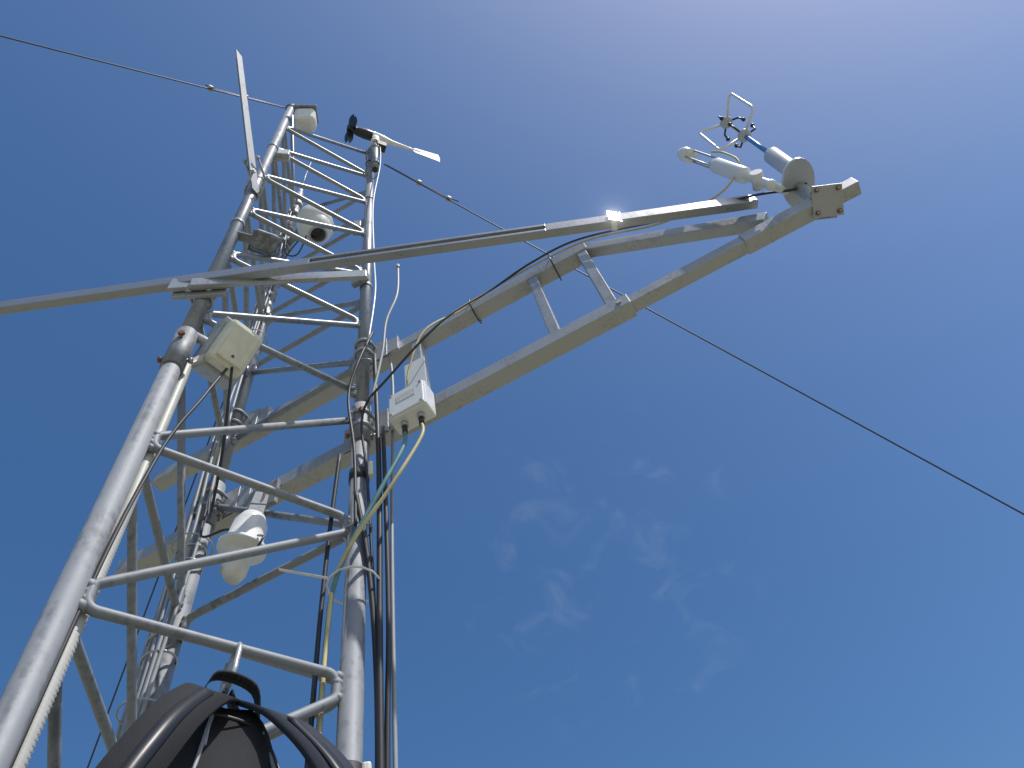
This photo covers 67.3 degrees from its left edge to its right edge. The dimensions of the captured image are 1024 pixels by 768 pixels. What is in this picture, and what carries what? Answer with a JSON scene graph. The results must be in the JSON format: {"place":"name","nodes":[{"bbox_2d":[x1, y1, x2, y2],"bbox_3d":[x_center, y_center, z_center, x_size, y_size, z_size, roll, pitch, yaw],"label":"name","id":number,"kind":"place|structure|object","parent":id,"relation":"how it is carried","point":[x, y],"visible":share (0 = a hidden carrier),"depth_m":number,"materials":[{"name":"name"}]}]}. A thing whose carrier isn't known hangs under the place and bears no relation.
{"place":"outdoors","nodes":[
{"label":"outdoors","id":0,"kind":"place"},
{"bbox_2d":[0,0,1023,767],"label":"sky","id":1,"kind":"structure","parent":0,"point":[643,547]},
{"label":"ground","id":2,"kind":"structure","parent":0,"visible":0},
{"bbox_2d":[0,104,375,767],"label":"lattice tower","id":3,"kind":"structure","parent":2,"relation":"on","point":[77,586],"depth_m":1.52,"materials":[{"name":"metal"}]},
{"bbox_2d":[95,642,353,767],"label":"rucksack","id":4,"kind":"object","parent":3,"relation":"attached to","point":[188,725],"visible":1,"depth_m":0.94,"materials":[{"name":"fabric"}]},
{"bbox_2d":[236,49,368,325],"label":"tower top fittings","id":5,"kind":"object","parent":3,"relation":"attached to","point":[262,242],"visible":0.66,"depth_m":2.93,"materials":[{"name":"metal"}]},
{"bbox_2d":[191,205,435,584],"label":"tower devices","id":6,"kind":"object","parent":3,"relation":"attached to","point":[228,342],"visible":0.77,"depth_m":1.78,"materials":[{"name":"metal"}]},
{"bbox_2d":[344,114,439,178],"bbox_3d":[-0.629,-1.146,3.994,0.524,0.714,0.173,23,-65,-22],"label":"wind vane anemometer","id":7,"kind":"object","parent":3,"relation":"attached to","point":[377,140],"visible":0.94,"depth_m":4.12,"materials":[{"name":"plastic"}]},
{"bbox_2d":[9,146,806,767],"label":"cables","id":8,"kind":"object","parent":3,"relation":"attached to","point":[149,662],"visible":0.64,"depth_m":1.51,"materials":[{"name":"black plastic"}]},
{"bbox_2d":[0,178,861,573],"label":"boom arm","id":9,"kind":"object","parent":3,"relation":"attached to","point":[754,232],"visible":0.68,"depth_m":1.93,"materials":[{"name":"metal"}]},
{"bbox_2d":[677,147,789,194],"bbox_3d":[0.572,-0.566,1.999,0.158,0.434,0.064,-8,-58,-5],"label":"gas analyzer","id":10,"kind":"object","parent":9,"relation":"attached to","point":[727,169],"visible":1,"depth_m":1.93,"materials":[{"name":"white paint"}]},
{"bbox_2d":[699,93,814,206],"bbox_3d":[0.683,-0.617,2.072,0.137,0.708,0.153,-28,-58,7],"label":"sonic anemometer","id":11,"kind":"object","parent":9,"relation":"attached to","point":[798,172],"visible":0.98,"depth_m":1.98,"materials":[{"name":"grey paint"}]},
{"bbox_2d":[0,35,1023,767],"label":"guy wires","id":12,"kind":"object","parent":2,"relation":"on","point":[418,183],"visible":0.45,"depth_m":3.10,"materials":[{"name":"metal"}]}
]}

